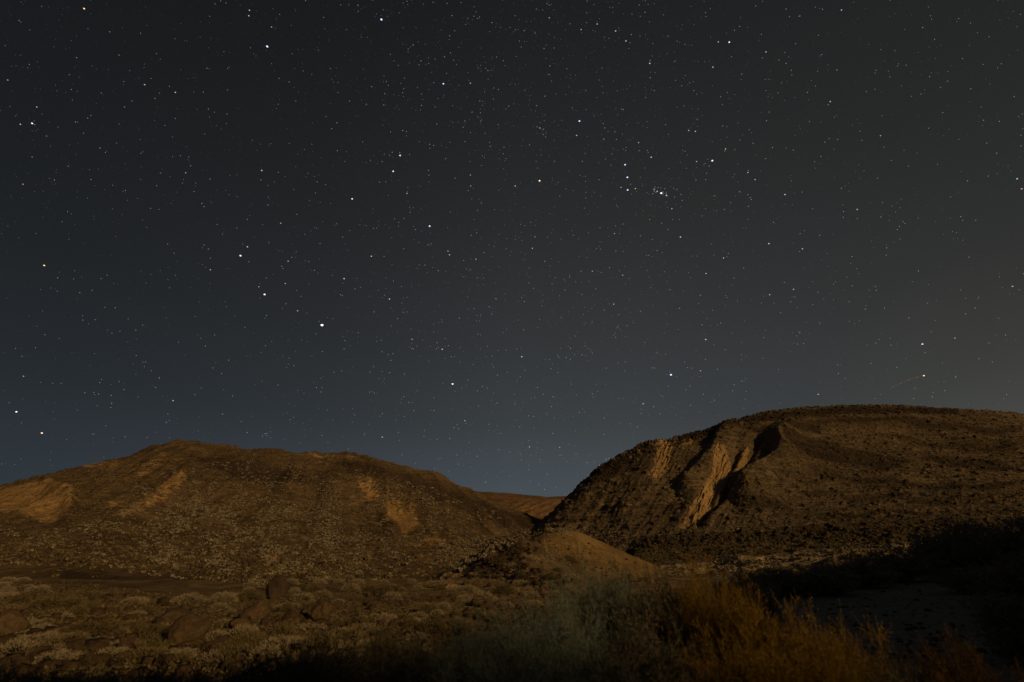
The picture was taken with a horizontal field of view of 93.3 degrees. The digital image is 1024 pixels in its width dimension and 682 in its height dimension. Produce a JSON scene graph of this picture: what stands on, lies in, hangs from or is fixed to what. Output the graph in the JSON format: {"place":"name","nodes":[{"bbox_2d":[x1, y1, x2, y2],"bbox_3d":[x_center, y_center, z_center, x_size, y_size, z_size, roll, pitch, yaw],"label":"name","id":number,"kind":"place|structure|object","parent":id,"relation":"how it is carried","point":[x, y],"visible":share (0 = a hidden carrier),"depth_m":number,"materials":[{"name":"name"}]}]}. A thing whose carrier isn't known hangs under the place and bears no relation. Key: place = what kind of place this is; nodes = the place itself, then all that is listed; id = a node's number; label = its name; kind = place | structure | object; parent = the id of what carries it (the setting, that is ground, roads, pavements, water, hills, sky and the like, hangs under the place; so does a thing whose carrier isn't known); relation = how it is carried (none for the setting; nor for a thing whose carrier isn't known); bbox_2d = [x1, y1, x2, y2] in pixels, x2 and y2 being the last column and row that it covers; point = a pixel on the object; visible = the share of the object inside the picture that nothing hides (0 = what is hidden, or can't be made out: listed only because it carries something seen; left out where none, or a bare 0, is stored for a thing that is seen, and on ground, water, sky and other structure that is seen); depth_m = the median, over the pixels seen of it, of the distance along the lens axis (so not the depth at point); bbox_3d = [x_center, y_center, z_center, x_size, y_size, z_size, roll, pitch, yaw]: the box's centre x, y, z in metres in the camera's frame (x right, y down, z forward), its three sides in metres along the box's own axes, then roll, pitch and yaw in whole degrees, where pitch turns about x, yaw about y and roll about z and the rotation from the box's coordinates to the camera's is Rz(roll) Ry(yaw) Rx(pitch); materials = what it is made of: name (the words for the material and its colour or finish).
{"place":"outdoors","nodes":[
{"label":"outdoors","id":0,"kind":"place"},
{"bbox_2d":[0,439,541,582],"bbox_3d":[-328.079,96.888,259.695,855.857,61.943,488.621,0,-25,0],"label":"hill","id":1,"kind":"structure","parent":0,"point":[14,495],"depth_m":132.72,"materials":[{"name":"soil"}]},
{"bbox_2d":[0,449,513,585],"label":"hillside stones","id":2,"kind":"object","parent":1,"relation":"on","point":[323,566],"visible":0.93,"depth_m":69.38,"materials":[{"name":"stone"}]},
{"bbox_2d":[1,458,522,584],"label":"hillside shrubs","id":3,"kind":"object","parent":1,"relation":"on","point":[211,540],"visible":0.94,"depth_m":96.17,"materials":[{"name":"leaves"},{"name":"twigs"}]},
{"bbox_2d":[0,448,531,584],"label":"hillside brush","id":4,"kind":"object","parent":1,"relation":"on","point":[19,548],"visible":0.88,"depth_m":82.53,"materials":[{"name":"plant"}]},
{"bbox_2d":[381,478,510,521],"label":"spur shrubs","id":5,"kind":"object","parent":1,"relation":"on","point":[445,494],"visible":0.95,"depth_m":158.61,"materials":[{"name":"plant"}]},
{"bbox_2d":[436,526,634,571],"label":"valley scrub","id":6,"kind":"object","parent":1,"relation":"on","point":[469,558],"visible":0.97,"depth_m":88.96,"materials":[{"name":"leaves"},{"name":"twigs"}]},
{"bbox_2d":[463,527,634,547],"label":"valley rocks","id":7,"kind":"object","parent":1,"relation":"on","point":[602,535],"visible":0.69,"depth_m":135.42,"materials":[{"name":"stone"}]},
{"bbox_2d":[0,573,1023,681],"bbox_3d":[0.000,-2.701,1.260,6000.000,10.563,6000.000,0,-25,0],"label":"ground","id":8,"kind":"structure","parent":0,"point":[882,602],"depth_m":21.38,"materials":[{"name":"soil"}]},
{"bbox_2d":[0,609,29,633],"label":"boulder","id":9,"kind":"object","parent":8,"relation":"on","point":[13,620],"visible":0.78,"depth_m":13.49,"materials":[{"name":"stone"}]},
{"bbox_2d":[0,636,40,658],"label":"dry shrub","id":10,"kind":"object","parent":8,"relation":"on","point":[27,644],"visible":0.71,"depth_m":9.83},
{"bbox_2d":[8,591,33,603],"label":"olive shrub","id":11,"kind":"object","parent":8,"relation":"on","point":[14,599],"visible":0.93,"depth_m":23.92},
{"bbox_2d":[0,653,67,681],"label":"dark bush","id":12,"kind":"object","parent":8,"relation":"on","point":[5,677],"visible":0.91,"depth_m":4.91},
{"bbox_2d":[22,584,53,592],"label":"dry shrub","id":13,"kind":"object","parent":8,"relation":"on","point":[30,589],"visible":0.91,"depth_m":31.49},
{"bbox_2d":[21,594,66,608],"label":"olive shrub","id":14,"kind":"object","parent":8,"relation":"on","point":[36,603],"visible":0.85,"depth_m":21.54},
{"bbox_2d":[31,630,63,644],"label":"dry shrub","id":15,"kind":"object","parent":8,"relation":"on","point":[46,635],"visible":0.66,"depth_m":10.98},
{"bbox_2d":[35,649,72,662],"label":"dry shrub","id":16,"kind":"object","parent":8,"relation":"on","point":[51,655],"visible":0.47,"depth_m":9.51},
{"bbox_2d":[58,596,86,607],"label":"olive shrub","id":17,"kind":"object","parent":8,"relation":"on","point":[75,600],"visible":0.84,"depth_m":21.86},
{"bbox_2d":[59,630,91,642],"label":"olive shrub","id":18,"kind":"object","parent":8,"relation":"on","point":[66,636],"visible":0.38,"depth_m":10.59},
{"bbox_2d":[22,656,137,681],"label":"dark bush","id":19,"kind":"object","parent":8,"relation":"on","point":[62,679],"visible":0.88,"depth_m":4.92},
{"bbox_2d":[72,590,97,600],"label":"olive shrub","id":20,"kind":"object","parent":8,"relation":"on","point":[91,594],"visible":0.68,"depth_m":26.57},
{"bbox_2d":[95,645,132,655],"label":"dry shrub","id":21,"kind":"object","parent":8,"relation":"on","point":[111,650],"visible":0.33,"depth_m":10.04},
{"bbox_2d":[117,637,148,650],"bbox_3d":[-8.255,6.655,10.538,0.620,0.403,0.528,8,-26,-16],"label":"boulder","id":22,"kind":"object","parent":8,"relation":"on","point":[131,642],"visible":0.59,"depth_m":10.41,"materials":[{"name":"stone"}]},
{"bbox_2d":[120,595,149,603],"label":"dry shrub","id":23,"kind":"object","parent":8,"relation":"on","point":[136,597],"visible":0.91,"depth_m":24.17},
{"bbox_2d":[112,642,173,664],"bbox_3d":[-7.329,6.317,9.780,1.247,0.382,0.925,14,-28,-27],"label":"olive shrub","id":24,"kind":"object","parent":8,"relation":"on","point":[149,650],"visible":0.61,"depth_m":9.73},
{"bbox_2d":[136,622,169,637],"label":"olive shrub","id":25,"kind":"object","parent":8,"relation":"on","point":[155,627],"visible":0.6,"depth_m":11.85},
{"bbox_2d":[131,635,175,654],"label":"olive shrub","id":26,"kind":"object","parent":8,"relation":"on","point":[158,642],"visible":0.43,"depth_m":10.22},
{"bbox_2d":[96,653,212,681],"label":"dark bush","id":27,"kind":"object","parent":8,"relation":"on","point":[149,677],"visible":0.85,"depth_m":4.73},
{"bbox_2d":[154,608,193,623],"bbox_3d":[-11.544,9.529,16.684,1.315,0.550,0.922,11,-27,-23],"label":"boulder","id":28,"kind":"object","parent":8,"relation":"on","point":[171,615],"visible":0.43,"depth_m":16.49,"materials":[{"name":"stone"}]},
{"bbox_2d":[168,646,197,660],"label":"dry shrub","id":29,"kind":"object","parent":8,"relation":"on","point":[180,650],"visible":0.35,"depth_m":9.86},
{"bbox_2d":[166,613,211,644],"bbox_3d":[-7.688,6.943,11.461,0.876,0.849,0.805,18,-31,-34],"label":"boulder","id":30,"kind":"object","parent":8,"relation":"on","point":[186,628],"visible":0.74,"depth_m":11.29,"materials":[{"name":"stone"}]},
{"bbox_2d":[169,591,209,603],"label":"dry shrub","id":31,"kind":"object","parent":8,"relation":"on","point":[182,597],"visible":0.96,"depth_m":23.25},
{"bbox_2d":[148,654,265,681],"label":"dark bush","id":32,"kind":"object","parent":8,"relation":"on","point":[195,678],"visible":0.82,"depth_m":4.57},
{"bbox_2d":[207,590,238,602],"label":"dry shrub","id":33,"kind":"object","parent":8,"relation":"on","point":[212,598],"visible":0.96,"depth_m":23.38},
{"bbox_2d":[199,647,246,664],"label":"dry shrub","id":34,"kind":"object","parent":8,"relation":"on","point":[214,654],"visible":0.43,"depth_m":9.27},
{"bbox_2d":[204,640,262,663],"bbox_3d":[-5.439,6.086,9.435,1.083,0.477,0.843,7,-26,-15],"label":"olive shrub","id":35,"kind":"object","parent":8,"relation":"on","point":[238,647],"visible":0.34,"depth_m":9.39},
{"bbox_2d":[228,618,250,629],"bbox_3d":[-7.748,8.068,13.687,0.528,0.406,0.500,-8,-26,17],"label":"boulder","id":36,"kind":"object","parent":8,"relation":"on","point":[233,623],"visible":0.69,"depth_m":13.61,"materials":[{"name":"stone"}]},
{"bbox_2d":[219,628,266,647],"bbox_3d":[-6.006,6.735,10.949,0.862,0.478,1.194,-21,-32,38],"label":"olive shrub","id":37,"kind":"object","parent":8,"relation":"on","point":[239,637],"visible":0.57,"depth_m":10.88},
{"bbox_2d":[230,623,260,633],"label":"dry shrub","id":38,"kind":"object","parent":8,"relation":"on","point":[251,627],"visible":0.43,"depth_m":12.43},
{"bbox_2d":[234,588,267,600],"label":"olive shrub","id":39,"kind":"object","parent":8,"relation":"on","point":[257,594],"visible":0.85,"depth_m":25.03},
{"bbox_2d":[238,601,269,619],"bbox_3d":[-9.731,10.278,18.326,0.825,0.740,1.177,-17,-30,32],"label":"boulder","id":40,"kind":"object","parent":8,"relation":"on","point":[259,610],"visible":0.84,"depth_m":18.07,"materials":[{"name":"stone"}]},
{"bbox_2d":[243,644,286,666],"bbox_3d":[-4.909,6.191,9.540,0.949,0.394,0.875,-3,-25,5],"label":"dry shrub","id":41,"kind":"object","parent":8,"relation":"on","point":[262,649],"visible":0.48,"depth_m":9.53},
{"bbox_2d":[198,639,343,681],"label":"dark bush","id":42,"kind":"object","parent":8,"relation":"on","point":[254,671],"visible":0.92,"depth_m":4.61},
{"bbox_2d":[265,575,288,598],"bbox_3d":[-12.851,13.610,26.395,1.107,1.494,0.922,12,-28,-24],"label":"boulder","id":43,"kind":"object","parent":8,"relation":"on","point":[276,587],"visible":0.83,"depth_m":26.19,"materials":[{"name":"stone"}]},
{"bbox_2d":[257,634,302,653],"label":"dry shrub","id":44,"kind":"object","parent":8,"relation":"on","point":[275,641],"visible":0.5,"depth_m":10.47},
{"bbox_2d":[258,620,304,638],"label":"olive shrub","id":45,"kind":"object","parent":8,"relation":"on","point":[288,628],"visible":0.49,"depth_m":11.51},
{"bbox_2d":[279,611,304,625],"bbox_3d":[-6.586,8.441,14.485,0.705,0.634,0.648,6,-26,-12],"label":"boulder","id":46,"kind":"object","parent":8,"relation":"on","point":[291,615],"visible":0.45,"depth_m":14.44,"materials":[{"name":"stone"}]},
{"bbox_2d":[237,630,360,681],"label":"dark bush","id":47,"kind":"object","parent":8,"relation":"on","point":[312,660],"visible":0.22,"depth_m":5.21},
{"bbox_2d":[290,592,314,601],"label":"dry shrub","id":48,"kind":"object","parent":8,"relation":"on","point":[303,595],"visible":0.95,"depth_m":24.88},
{"bbox_2d":[0,579,606,680],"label":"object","id":49,"kind":"object","parent":8,"relation":"on","point":[84,643],"visible":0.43,"depth_m":11.51,"materials":[{"name":"plant"}]},
{"bbox_2d":[0,580,608,679],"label":"field brush","id":50,"kind":"object","parent":8,"relation":"on","point":[93,669],"visible":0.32,"depth_m":17.24,"materials":[{"name":"plant"}]},
{"bbox_2d":[300,583,326,594],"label":"olive shrub","id":51,"kind":"object","parent":8,"relation":"on","point":[314,587],"visible":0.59,"depth_m":28.54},
{"bbox_2d":[295,628,337,651],"bbox_3d":[-4.122,6.529,10.560,1.144,0.554,1.555,5,-25,-11],"label":"olive shrub","id":52,"kind":"object","parent":8,"relation":"on","point":[316,634],"visible":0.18,"depth_m":10.50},
{"bbox_2d":[310,601,333,619],"bbox_3d":[-7.238,10.396,18.474,0.757,0.827,0.716,2,-25,-4],"label":"boulder","id":53,"kind":"object","parent":8,"relation":"on","point":[322,609],"visible":0.81,"depth_m":18.27,"materials":[{"name":"stone"}]},
{"bbox_2d":[279,631,397,681],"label":"dark bush","id":54,"kind":"object","parent":8,"relation":"on","point":[350,661],"visible":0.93,"depth_m":4.80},
{"bbox_2d":[321,621,369,651],"bbox_3d":[-3.439,6.344,10.200,1.544,0.716,1.087,11,-27,-23],"label":"olive shrub","id":55,"kind":"object","parent":8,"relation":"on","point":[341,636],"visible":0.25,"depth_m":10.21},
{"bbox_2d":[339,614,373,629],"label":"olive shrub","id":56,"kind":"object","parent":8,"relation":"on","point":[348,622],"visible":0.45,"depth_m":13.65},
{"bbox_2d":[371,584,396,596],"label":"olive shrub","id":57,"kind":"object","parent":8,"relation":"on","point":[383,588],"visible":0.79,"depth_m":29.46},
{"bbox_2d":[339,623,437,681],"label":"dark bush","id":58,"kind":"object","parent":8,"relation":"on","point":[381,647],"visible":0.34,"depth_m":5.34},
{"bbox_2d":[398,631,434,646],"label":"dry shrub","id":59,"kind":"object","parent":8,"relation":"on","point":[414,635],"visible":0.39,"depth_m":11.60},
{"bbox_2d":[367,628,475,681],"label":"dark bush","id":60,"kind":"object","parent":8,"relation":"on","point":[413,663],"visible":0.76,"depth_m":4.64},
{"bbox_2d":[413,613,448,635],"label":"olive shrub","id":61,"kind":"object","parent":8,"relation":"on","point":[441,627],"visible":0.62,"depth_m":12.82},
{"bbox_2d":[442,616,474,633],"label":"olive shrub","id":62,"kind":"object","parent":8,"relation":"on","point":[461,624],"visible":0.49,"depth_m":13.42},
{"bbox_2d":[417,596,521,681],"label":"sage bush","id":63,"kind":"object","parent":8,"relation":"on","point":[466,672],"visible":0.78,"depth_m":4.47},
{"bbox_2d":[471,589,494,600],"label":"dry shrub","id":64,"kind":"object","parent":8,"relation":"on","point":[475,596],"visible":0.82,"depth_m":27.91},
{"bbox_2d":[493,581,517,594],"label":"olive shrub","id":65,"kind":"object","parent":8,"relation":"on","point":[503,588],"visible":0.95,"depth_m":32.52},
{"bbox_2d":[418,537,625,589],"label":"rocky knoll","id":66,"kind":"structure","parent":8,"relation":"on","point":[455,579],"depth_m":47.99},
{"bbox_2d":[462,543,576,588],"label":"knoll rocks","id":67,"kind":"object","parent":66,"relation":"on","point":[518,568],"visible":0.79,"depth_m":45.53,"materials":[{"name":"stone"}]},
{"bbox_2d":[458,591,588,681],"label":"sage bush","id":68,"kind":"object","parent":8,"relation":"on","point":[514,650],"visible":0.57,"depth_m":4.65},
{"bbox_2d":[476,589,642,681],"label":"sage bush","id":69,"kind":"object","parent":8,"relation":"on","point":[570,673],"visible":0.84,"depth_m":4.09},
{"bbox_2d":[510,554,612,680],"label":"sage bush","id":70,"kind":"object","parent":8,"relation":"on","point":[561,619],"visible":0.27,"depth_m":5.10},
{"bbox_2d":[527,527,669,582],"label":"sand mound","id":71,"kind":"object","parent":8,"relation":"on","point":[597,551],"visible":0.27,"depth_m":68.79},
{"bbox_2d":[536,534,657,584],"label":"mound tufts","id":72,"kind":"object","parent":71,"relation":"on","point":[547,555],"visible":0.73,"depth_m":54.45,"materials":[{"name":"plant"}]},
{"bbox_2d":[538,547,674,659],"bbox_3d":[1.081,3.446,5.399,1.858,2.208,1.367,17,-30,-32],"label":"sage bush","id":73,"kind":"object","parent":8,"relation":"on","point":[598,593],"visible":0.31,"depth_m":5.54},
{"bbox_2d":[575,607,719,681],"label":"dark bush","id":74,"kind":"object","parent":8,"relation":"on","point":[638,654],"visible":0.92,"depth_m":3.96,"materials":[{"name":"plant"}]},
{"bbox_2d":[580,560,719,681],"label":"dark bush","id":75,"kind":"object","parent":8,"relation":"on","point":[670,604],"visible":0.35,"depth_m":5.22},
{"bbox_2d":[653,542,741,679],"bbox_3d":[2.058,3.245,5.061,1.100,2.164,0.897,-5,-25,10],"label":"amber bush","id":76,"kind":"object","parent":8,"relation":"on","point":[692,608],"visible":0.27,"depth_m":5.17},
{"bbox_2d":[677,556,798,681],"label":"amber bush","id":77,"kind":"object","parent":8,"relation":"on","point":[741,613],"visible":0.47,"depth_m":4.77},
{"bbox_2d":[703,567,778,605],"bbox_3d":[10.855,11.828,23.198,3.795,1.858,3.432,4,-25,-8],"label":"wash brush","id":78,"kind":"object","parent":8,"relation":"on","point":[751,576],"visible":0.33,"depth_m":22.99,"materials":[{"name":"green plant"}]},
{"bbox_2d":[662,609,849,681],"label":"amber bush","id":79,"kind":"object","parent":8,"relation":"on","point":[752,673],"visible":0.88,"depth_m":3.74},
{"bbox_2d":[729,579,784,635],"bbox_3d":[6.652,7.338,13.106,1.752,1.769,1.584,12,-28,-24],"label":"wash brush","id":80,"kind":"object","parent":8,"relation":"on","point":[771,603],"visible":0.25,"depth_m":13.02,"materials":[{"name":"green plant"}]},
{"bbox_2d":[720,589,863,681],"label":"amber bush","id":81,"kind":"object","parent":8,"relation":"on","point":[789,630],"visible":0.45,"depth_m":4.39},
{"bbox_2d":[749,562,839,597],"bbox_3d":[15.182,13.207,26.666,4.488,1.916,4.963,23,-33,-40],"label":"wash brush","id":82,"kind":"object","parent":8,"relation":"on","point":[785,582],"visible":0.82,"depth_m":26.15,"materials":[{"name":"green plant"}]},
{"bbox_2d":[727,623,895,681],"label":"amber bush","id":83,"kind":"object","parent":8,"relation":"on","point":[816,678],"visible":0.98,"depth_m":3.49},
{"bbox_2d":[788,561,868,595],"bbox_3d":[17.154,13.114,26.691,4.488,1.900,4.963,-3,-25,7],"label":"wash brush","id":84,"kind":"object","parent":8,"relation":"on","point":[833,577],"visible":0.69,"depth_m":26.20,"materials":[{"name":"green plant"}]},
{"bbox_2d":[782,608,921,681],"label":"amber bush","id":85,"kind":"object","parent":8,"relation":"on","point":[852,650],"visible":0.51,"depth_m":4.07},
{"bbox_2d":[810,555,909,588],"bbox_3d":[21.274,14.333,30.080,4.937,2.137,5.459,6,-26,-12],"label":"wash brush","id":86,"kind":"object","parent":8,"relation":"on","point":[866,568],"visible":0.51,"depth_m":29.12,"materials":[{"name":"green plant"}]},
{"bbox_2d":[729,580,1023,668],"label":"wash stones","id":87,"kind":"object","parent":8,"relation":"on","point":[931,637],"visible":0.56,"depth_m":13.62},
{"bbox_2d":[778,580,1019,662],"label":"wash litter","id":88,"kind":"object","parent":8,"relation":"on","point":[929,643],"visible":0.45,"depth_m":15.27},
{"bbox_2d":[855,648,943,681],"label":"dark bush","id":89,"kind":"object","parent":8,"relation":"on","point":[888,674],"visible":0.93,"depth_m":3.70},
{"bbox_2d":[853,546,954,582],"bbox_3d":[26.349,15.033,32.566,5.955,2.501,5.386,-3,-25,7],"label":"wash brush","id":90,"kind":"object","parent":8,"relation":"on","point":[907,565],"visible":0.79,"depth_m":31.90,"materials":[{"name":"green plant"}]},
{"bbox_2d":[901,530,976,577],"bbox_3d":[30.794,15.352,34.935,5.547,3.517,5.016,21,-32,-38],"label":"wash brush","id":91,"kind":"object","parent":8,"relation":"on","point":[927,547],"visible":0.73,"depth_m":34.21,"materials":[{"name":"green plant"}]},
{"bbox_2d":[888,619,1005,681],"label":"rust bush","id":92,"kind":"object","parent":8,"relation":"on","point":[966,672],"visible":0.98,"depth_m":3.84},
{"bbox_2d":[929,514,978,569],"bbox_3d":[33.946,15.585,37.061,4.282,4.424,3.872,-13,-28,27],"label":"wash brush","id":93,"kind":"object","parent":8,"relation":"on","point":[949,529],"visible":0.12,"depth_m":36.93,"materials":[{"name":"green plant"}]},
{"bbox_2d":[945,518,1023,571],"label":"wash brush","id":94,"kind":"object","parent":8,"relation":"on","point":[973,552],"visible":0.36,"depth_m":32.95,"materials":[{"name":"green plant"}]},
{"bbox_2d":[953,585,1023,665],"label":"wash brush","id":95,"kind":"object","parent":8,"relation":"on","point":[1005,626],"visible":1,"depth_m":10.36,"materials":[{"name":"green plant"}]},
{"bbox_2d":[957,656,1023,681],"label":"rust bush","id":96,"kind":"object","parent":8,"relation":"on","point":[1021,676],"visible":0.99,"depth_m":3.69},
{"bbox_2d":[973,513,1023,566],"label":"wash brush","id":97,"kind":"object","parent":8,"relation":"on","point":[1011,541],"visible":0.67,"depth_m":30.93,"materials":[{"name":"green plant"}]},
{"bbox_2d":[0,0,1023,496],"label":"sky","id":98,"kind":"structure","parent":0,"point":[984,362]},
{"bbox_2d":[0,0,1023,491],"bbox_3d":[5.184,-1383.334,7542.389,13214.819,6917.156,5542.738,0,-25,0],"label":"faint stars","id":99,"kind":"object","parent":98,"relation":"in","point":[498,234],"visible":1,"depth_m":7951.28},
{"bbox_2d":[477,491,565,519],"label":"hill","id":100,"kind":"structure","parent":0,"point":[541,507],"depth_m":396.30,"materials":[{"name":"soil"}]},
{"bbox_2d":[530,404,1023,551],"bbox_3d":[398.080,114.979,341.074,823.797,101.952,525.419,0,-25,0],"label":"hill","id":101,"kind":"structure","parent":0,"point":[706,488],"depth_m":184.29,"materials":[{"name":"soil"}]},
{"bbox_2d":[582,407,956,483],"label":"rim rocks","id":102,"kind":"object","parent":101,"relation":"on","point":[625,459],"visible":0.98,"depth_m":226.22,"materials":[{"name":"stone"}]},
{"bbox_2d":[548,413,1023,531],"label":"hill shrubs","id":103,"kind":"object","parent":101,"relation":"on","point":[833,482],"visible":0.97,"depth_m":170.72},
{"bbox_2d":[561,414,1023,531],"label":"hill stones","id":104,"kind":"object","parent":101,"relation":"on","point":[817,483],"visible":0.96,"depth_m":167.40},
{"bbox_2d":[703,435,1023,527],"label":"hill cushions","id":105,"kind":"object","parent":101,"relation":"on","point":[932,490],"visible":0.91,"depth_m":168.56,"materials":[{"name":"plant"}]},
{"bbox_2d":[625,514,1023,576],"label":"lava terrace","id":106,"kind":"structure","parent":0,"point":[853,522],"depth_m":80.37,"materials":[{"name":"stone"}]},
{"bbox_2d":[633,523,1013,564],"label":"terrace scrub","id":107,"kind":"object","parent":106,"relation":"on","point":[771,545],"visible":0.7,"depth_m":77.95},
{"bbox_2d":[633,522,1020,565],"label":"terrace rocks","id":108,"kind":"object","parent":106,"relation":"on","point":[919,529],"visible":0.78,"depth_m":79.57,"materials":[{"name":"stone"}]},
{"bbox_2d":[637,521,1020,564],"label":"terrace cushions","id":109,"kind":"object","parent":106,"relation":"on","point":[772,543],"visible":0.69,"depth_m":77.31,"materials":[{"name":"plant"}]},
{"bbox_2d":[683,538,984,570],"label":"strip shrubs","id":110,"kind":"object","parent":106,"relation":"on","point":[850,550],"visible":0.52,"depth_m":65.44,"materials":[{"name":"plant"}]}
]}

